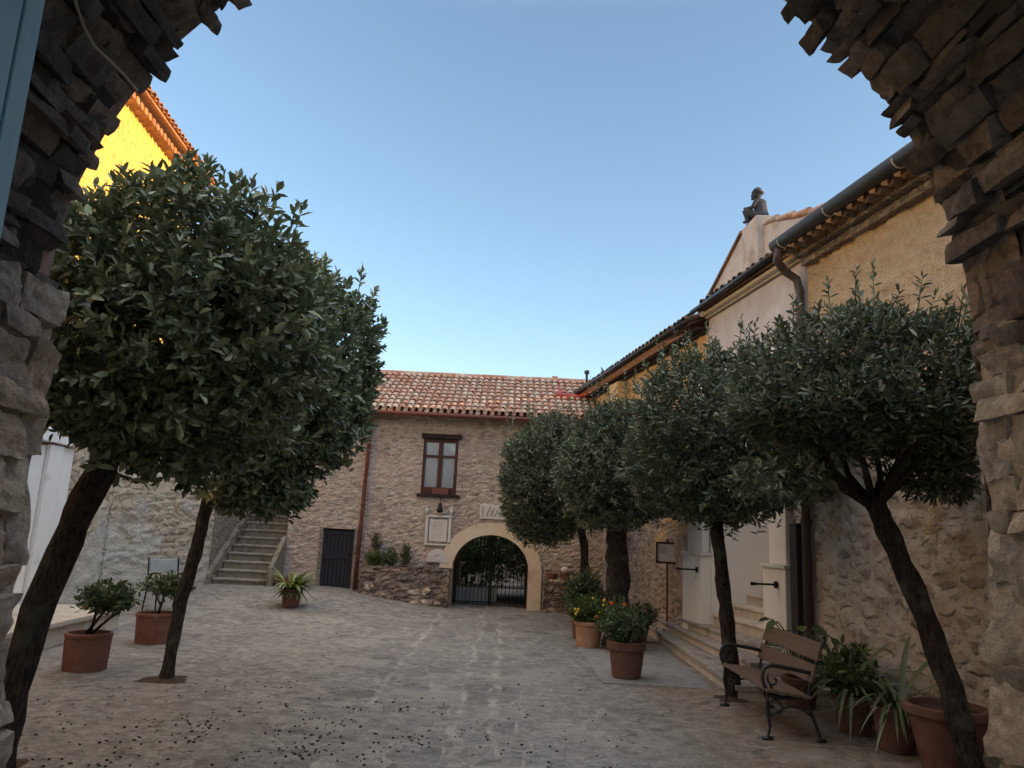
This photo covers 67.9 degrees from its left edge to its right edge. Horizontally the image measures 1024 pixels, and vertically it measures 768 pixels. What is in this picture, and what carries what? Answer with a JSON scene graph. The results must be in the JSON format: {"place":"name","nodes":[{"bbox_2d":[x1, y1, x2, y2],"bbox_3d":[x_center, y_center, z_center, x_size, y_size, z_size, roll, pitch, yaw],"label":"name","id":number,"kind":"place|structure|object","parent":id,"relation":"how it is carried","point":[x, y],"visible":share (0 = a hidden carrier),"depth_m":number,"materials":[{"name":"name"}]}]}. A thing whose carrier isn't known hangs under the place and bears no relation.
{"place":"outdoors","nodes":[
{"label":"outdoors","id":0,"kind":"place"},
{"bbox_2d":[17,580,999,767],"bbox_3d":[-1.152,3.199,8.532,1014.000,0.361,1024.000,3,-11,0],"label":"courtyard paving","id":1,"kind":"structure","parent":0,"point":[342,639],"depth_m":7.60,"materials":[{"name":"stone"}]},
{"bbox_2d":[5,604,125,648],"bbox_3d":[-6.574,3.109,9.346,1.719,0.320,4.860,3,-11,0],"label":"doorstep platform","id":2,"kind":"structure","parent":1,"relation":"on","point":[65,618],"depth_m":10.40,"materials":[{"name":"stone"}]},
{"bbox_2d":[61,577,147,672],"bbox_3d":[-4.618,2.688,8.550,0.764,1.017,0.658,3,-11,0],"label":"potted shrub","id":3,"kind":"object","parent":1,"relation":"on","point":[86,650],"visible":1,"depth_m":8.42,"materials":[{"name":"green plant"}]},
{"bbox_2d":[13,86,214,604],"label":"tall house","id":4,"kind":"structure","parent":1,"relation":"on","point":[148,131],"depth_m":13.48,"materials":[{"name":"yellow paint"}]},
{"bbox_2d":[13,445,45,604],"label":"wall","id":5,"kind":"structure","parent":4,"relation":"in","point":[36,464],"depth_m":11.61,"materials":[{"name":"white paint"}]},
{"bbox_2d":[99,468,214,593],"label":"retaining wall","id":6,"kind":"structure","parent":1,"relation":"on","point":[144,523],"depth_m":15.17,"materials":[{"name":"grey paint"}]},
{"bbox_2d":[141,557,182,609],"bbox_3d":[-6.147,3.581,13.569,0.594,0.926,0.568,-7,-15,41],"label":"garden chair","id":7,"kind":"object","parent":1,"relation":"on","point":[162,564],"visible":0.44,"depth_m":13.76,"materials":[{"name":"blue paint"}]},
{"bbox_2d":[134,570,196,644],"bbox_3d":[-4.862,3.102,10.624,0.849,0.986,0.673,3,-11,0],"label":"potted shrub","id":8,"kind":"object","parent":1,"relation":"on","point":[152,627],"visible":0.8,"depth_m":10.44,"materials":[{"name":"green plant"}]},
{"bbox_2d":[189,459,288,585],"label":"stone staircase","id":9,"kind":"structure","parent":1,"relation":"on","point":[249,550],"depth_m":17.70,"materials":[{"name":"grey stone"}]},
{"bbox_2d":[275,576,288,585],"bbox_3d":[-4.997,4.404,16.933,0.527,0.206,0.277,3,-11,0],"label":"clay trough","id":10,"kind":"object","parent":1,"relation":"on","point":[286,578],"visible":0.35,"depth_m":16.81,"materials":[{"name":"ceramic"}]},
{"bbox_2d":[268,567,318,607],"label":"potted lily","id":11,"kind":"object","parent":1,"relation":"on","point":[291,591],"visible":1,"depth_m":14.33,"materials":[{"name":"plant"}]},
{"bbox_2d":[23,656,565,767],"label":"fallen leaves","id":12,"kind":"object","parent":1,"relation":"on","point":[60,766],"visible":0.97,"depth_m":6.89,"materials":[{"name":"black plant"}]},
{"bbox_2d":[21,679,632,767],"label":"fallen berries","id":13,"kind":"object","parent":1,"relation":"on","point":[279,748],"visible":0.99,"depth_m":6.12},
{"bbox_2d":[16,676,749,767],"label":"soil patch","id":14,"kind":"object","parent":1,"relation":"on","point":[150,679],"visible":0.72,"depth_m":8.06,"materials":[{"name":"brown soil"}]},
{"bbox_2d":[1,148,347,767],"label":"laurel tree","id":15,"kind":"object","parent":14,"relation":"on","point":[207,371],"visible":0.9,"depth_m":5.23,"materials":[{"name":"green plant"}]},
{"bbox_2d":[159,224,389,678],"bbox_3d":[-2.816,0.758,8.647,2.628,5.166,2.645,3,-11,0],"label":"laurel tree","id":16,"kind":"object","parent":14,"relation":"on","point":[279,485],"visible":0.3,"depth_m":8.35,"materials":[{"name":"green plant"}]},
{"bbox_2d":[614,314,841,697],"bbox_3d":[2.584,1.396,8.975,2.774,4.550,2.363,3,-11,0],"label":"holm oak","id":17,"kind":"object","parent":14,"relation":"on","point":[688,465],"visible":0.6,"depth_m":8.66,"materials":[{"name":"green plant"}]},
{"bbox_2d":[712,258,984,767],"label":"holm oak","id":18,"kind":"object","parent":14,"relation":"on","point":[808,401],"visible":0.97,"depth_m":6.11,"materials":[{"name":"green plant"}]},
{"bbox_2d":[359,564,450,607],"bbox_3d":[-2.440,4.631,17.329,2.000,0.910,0.541,3,-11,0],"label":"stone planter","id":19,"kind":"object","parent":1,"relation":"on","point":[423,586],"visible":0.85,"depth_m":17.16,"materials":[{"name":"stone"}]},
{"bbox_2d":[363,548,384,565],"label":"shrub","id":20,"kind":"object","parent":19,"relation":"in","point":[377,559],"visible":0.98,"depth_m":17.43,"materials":[{"name":"green plant"}]},
{"bbox_2d":[369,532,382,556],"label":"shrub","id":21,"kind":"object","parent":19,"relation":"on","point":[377,542],"visible":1,"depth_m":17.61,"materials":[{"name":"green plant"}]},
{"bbox_2d":[380,546,399,565],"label":"shrub","id":22,"kind":"object","parent":19,"relation":"in","point":[392,558],"visible":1,"depth_m":17.44,"materials":[{"name":"green plant"}]},
{"bbox_2d":[399,542,413,566],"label":"shrub","id":23,"kind":"object","parent":19,"relation":"on","point":[405,554],"visible":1,"depth_m":17.47,"materials":[{"name":"green plant"}]},
{"bbox_2d":[283,370,605,610],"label":"stone house","id":24,"kind":"structure","parent":1,"relation":"on","point":[451,432],"depth_m":18.06,"materials":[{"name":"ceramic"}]},
{"bbox_2d":[315,527,358,589],"bbox_3d":[-4.091,4.184,17.760,0.900,1.700,0.180,3,-11,0],"label":"door","id":25,"kind":"structure","parent":24,"relation":"in","point":[337,565],"depth_m":17.77,"materials":[{"name":"grey wood"}]},
{"bbox_2d":[426,549,447,562],"bbox_3d":[-1.740,3.993,17.703,0.500,0.309,0.083,3,-11,0],"label":"half round stone","id":26,"kind":"object","parent":24,"relation":"attached to","point":[436,555],"visible":1,"depth_m":17.66,"materials":[{"name":"grey stone"}]},
{"bbox_2d":[424,505,453,545],"bbox_3d":[-1.728,3.313,17.828,0.680,0.932,0.103,3,-11,0],"label":"memorial plaque","id":27,"kind":"object","parent":24,"relation":"attached to","point":[437,530],"visible":1,"depth_m":17.81,"materials":[{"name":"grey stone"}]},
{"bbox_2d":[416,433,461,497],"bbox_3d":[-1.714,1.959,18.251,1.020,1.570,0.340,3,-11,0],"label":"window","id":28,"kind":"structure","parent":24,"relation":"in","point":[440,451],"depth_m":18.21,"materials":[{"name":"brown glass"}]},
{"bbox_2d":[431,488,448,494],"bbox_3d":[-1.702,2.547,18.016,0.417,0.132,0.124,3,-11,0],"label":"flower box","id":29,"kind":"object","parent":24,"relation":"on","point":[439,491],"visible":1,"depth_m":17.96,"materials":[{"name":"ceramic"}]},
{"bbox_2d":[437,497,442,512],"bbox_3d":[-1.685,2.842,17.854,0.170,0.369,0.170,-8,-16,44],"label":"wall lantern","id":30,"kind":"object","parent":24,"relation":"attached to","point":[439,509],"depth_m":17.79,"materials":[{"name":"black metal"}]},
{"bbox_2d":[479,504,506,519],"bbox_3d":[-0.392,3.022,17.918,0.740,0.340,0.062,3,-11,0],"label":"inscribed tablet","id":31,"kind":"object","parent":24,"relation":"attached to","point":[487,511],"visible":0.66,"depth_m":17.90,"materials":[{"name":"grey stone"}]},
{"bbox_2d":[455,585,496,602],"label":"wall","id":32,"kind":"structure","parent":1,"relation":"on","point":[468,593],"depth_m":18.84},
{"bbox_2d":[459,535,524,586],"bbox_3d":[-1.529,4.805,25.248,6.526,4.409,1.837,3,-11,0],"label":"hedge","id":33,"kind":"object","parent":1,"relation":"on","point":[510,551],"visible":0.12,"depth_m":24.93,"materials":[{"name":"green plant"}]},
{"bbox_2d":[0,0,1023,767],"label":"stone archway","id":34,"kind":"object","parent":1,"relation":"on","point":[944,78],"visible":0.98,"depth_m":2.58,"materials":[{"name":"stone"}]},
{"bbox_2d":[0,0,44,238],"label":"door","id":35,"kind":"structure","parent":34,"relation":"in","point":[20,20],"depth_m":1.77,"materials":[{"name":"blue paint"}]},
{"bbox_2d":[73,0,137,91],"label":"cable","id":36,"kind":"object","parent":34,"relation":"hanging from","point":[113,64],"visible":1,"depth_m":2.38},
{"bbox_2d":[460,370,589,582],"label":"house","id":37,"kind":"structure","parent":1,"relation":"on","point":[560,393],"depth_m":22.52,"materials":[{"name":"ceramic"}]},
{"bbox_2d":[496,400,591,585],"bbox_3d":[0.750,2.554,15.287,2.223,4.550,2.105,3,-11,0],"label":"holm oak","id":38,"kind":"object","parent":1,"relation":"on","point":[525,479],"visible":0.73,"depth_m":15.02,"materials":[{"name":"green plant"}]},
{"bbox_2d":[542,578,599,613],"bbox_3d":[1.338,4.869,17.323,1.270,0.790,0.530,3,-11,0],"label":"stone planter","id":39,"kind":"object","parent":1,"relation":"on","point":[553,591],"visible":0.31,"depth_m":17.13,"materials":[{"name":"stone"}]},
{"bbox_2d":[546,572,557,579],"bbox_3d":[0.915,4.384,17.349,0.268,0.150,0.268,3,-11,0],"label":"clay pot","id":40,"kind":"object","parent":39,"relation":"on","point":[551,575],"visible":0.97,"depth_m":17.26,"materials":[{"name":"ceramic"}]},
{"bbox_2d":[560,572,570,579],"bbox_3d":[1.215,4.388,17.351,0.268,0.170,0.268,3,-11,0],"label":"clay pot","id":41,"kind":"object","parent":39,"relation":"on","point":[563,575],"visible":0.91,"depth_m":17.25,"materials":[{"name":"ceramic"}]},
{"bbox_2d":[561,567,567,572],"bbox_3d":[1.201,4.255,17.377,0.180,0.160,0.160,3,-11,0],"label":"stone ball","id":42,"kind":"object","parent":41,"relation":"on","point":[564,569],"visible":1,"depth_m":17.32,"materials":[{"name":"grey stone"}]},
{"bbox_2d":[562,565,605,638],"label":"potted bush","id":43,"kind":"object","parent":1,"relation":"on","point":[576,589],"visible":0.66,"depth_m":13.08,"materials":[{"name":"green plant"}]},
{"bbox_2d":[566,591,607,647],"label":"potted bush","id":44,"kind":"object","parent":1,"relation":"on","point":[588,633],"visible":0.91,"depth_m":11.94,"materials":[{"name":"green plant"}]},
{"bbox_2d":[549,367,674,646],"bbox_3d":[1.906,2.051,12.686,2.642,4.753,2.496,3,-11,0],"label":"holm oak","id":45,"kind":"object","parent":1,"relation":"on","point":[597,493],"visible":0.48,"depth_m":12.32,"materials":[{"name":"green plant"}]},
{"bbox_2d":[573,311,709,624],"bbox_3d":[6.188,1.163,17.312,9.529,8.496,9.459,3,-11,0],"label":"ochre annex","id":46,"kind":"object","parent":1,"relation":"on","point":[648,577],"visible":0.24,"depth_m":14.68,"materials":[{"name":"brown stone"}]},
{"bbox_2d":[631,601,660,640],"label":"potted bush","id":47,"kind":"object","parent":1,"relation":"on","point":[650,610],"visible":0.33,"depth_m":13.02,"materials":[{"name":"green plant"}]},
{"bbox_2d":[648,594,833,705],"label":"entrance steps","id":48,"kind":"structure","parent":1,"relation":"on","point":[696,645],"depth_m":10.88,"materials":[{"name":"stone"}]},
{"bbox_2d":[656,539,675,630],"bbox_3d":[2.767,3.571,13.540,0.404,1.580,0.155,-4,-13,29],"label":"notice sign","id":49,"kind":"object","parent":48,"relation":"on","point":[665,552],"visible":0.83,"depth_m":13.62,"materials":[{"name":"grey metal"}]},
{"bbox_2d":[675,202,824,673],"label":"chapel","id":50,"kind":"structure","parent":1,"relation":"on","point":[756,277],"depth_m":11.47,"materials":[{"name":"white paint"}]},
{"bbox_2d":[676,567,697,571],"bbox_3d":[2.803,2.967,12.181,0.341,0.087,0.089,3,-11,0],"label":"torch holder","id":51,"kind":"object","parent":50,"relation":"attached to","point":[695,569],"visible":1,"depth_m":12.16,"materials":[{"name":"black metal"}]},
{"bbox_2d":[742,187,768,224],"bbox_3d":[3.942,-2.889,12.298,0.412,0.598,0.327,-1,-12,20],"label":"statue","id":52,"kind":"object","parent":50,"relation":"on","point":[759,205],"visible":0.81,"depth_m":12.20,"materials":[{"name":"stone"}]},
{"bbox_2d":[750,581,777,587],"bbox_3d":[3.237,2.574,9.776,0.341,0.087,0.089,3,-11,0],"label":"torch holder","id":53,"kind":"object","parent":50,"relation":"attached to","point":[775,584],"visible":1,"depth_m":9.75,"materials":[{"name":"black metal"}]},
{"bbox_2d":[719,619,826,742],"bbox_3d":[2.559,2.883,7.569,0.612,0.929,1.480,3,-11,0],"label":"park bench","id":54,"kind":"object","parent":1,"relation":"on","point":[766,683],"visible":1,"depth_m":7.29,"materials":[{"name":"wood"}]},
{"bbox_2d":[758,617,840,709],"bbox_3d":[3.151,3.062,8.367,0.702,0.928,1.044,-6,-14,38],"label":"potted plant","id":55,"kind":"object","parent":1,"relation":"on","point":[794,681],"visible":0.56,"depth_m":8.22,"materials":[{"name":"green plant"}]},
{"bbox_2d":[809,634,884,707],"bbox_3d":[3.408,3.011,7.827,0.693,0.844,0.727,3,-11,0],"label":"potted plant","id":56,"kind":"object","parent":1,"relation":"on","point":[854,655],"visible":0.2,"depth_m":7.75,"materials":[{"name":"green plant"}]},
{"bbox_2d":[799,641,928,740],"bbox_3d":[3.324,3.020,7.364,1.257,0.983,1.289,3,-11,0],"label":"potted plant","id":57,"kind":"object","parent":1,"relation":"on","point":[844,686],"visible":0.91,"depth_m":7.20,"materials":[{"name":"green plant"}]},
{"bbox_2d":[833,634,955,754],"bbox_3d":[3.414,2.760,6.709,1.143,0.976,0.918,9,-13,-31],"label":"potted plant","id":58,"kind":"object","parent":1,"relation":"on","point":[894,732],"visible":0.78,"depth_m":6.60,"materials":[{"name":"green plant"}]},
{"bbox_2d":[902,697,988,767],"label":"clay pot","id":59,"kind":"object","parent":1,"relation":"on","point":[934,743],"visible":0.52,"depth_m":6.01,"materials":[{"name":"ceramic"}]},
{"bbox_2d":[150,0,911,378],"label":"sky","id":60,"kind":"structure","parent":0,"point":[529,188],"materials":[{"name":"blue"}]},
{"bbox_2d":[577,647,711,688],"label":"slab paving","id":61,"kind":"structure","parent":0,"point":[663,669],"depth_m":10.00,"materials":[{"name":"grey stone"}]},
{"bbox_2d":[593,593,633,650],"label":"flowering plant","id":62,"kind":"object","parent":61,"relation":"on","point":[597,618],"visible":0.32,"depth_m":11.85,"materials":[{"name":"green plant"}]},
{"bbox_2d":[596,600,648,678],"bbox_3d":[1.389,3.204,9.590,0.687,0.923,0.678,3,-11,0],"label":"potted bush","id":63,"kind":"object","parent":61,"relation":"on","point":[626,645],"visible":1,"depth_m":9.44,"materials":[{"name":"green plant"}]},
{"bbox_2d":[769,141,1000,762],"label":"ochre house","id":64,"kind":"structure","parent":0,"point":[888,214],"depth_m":7.99,"materials":[{"name":"beige stone"}]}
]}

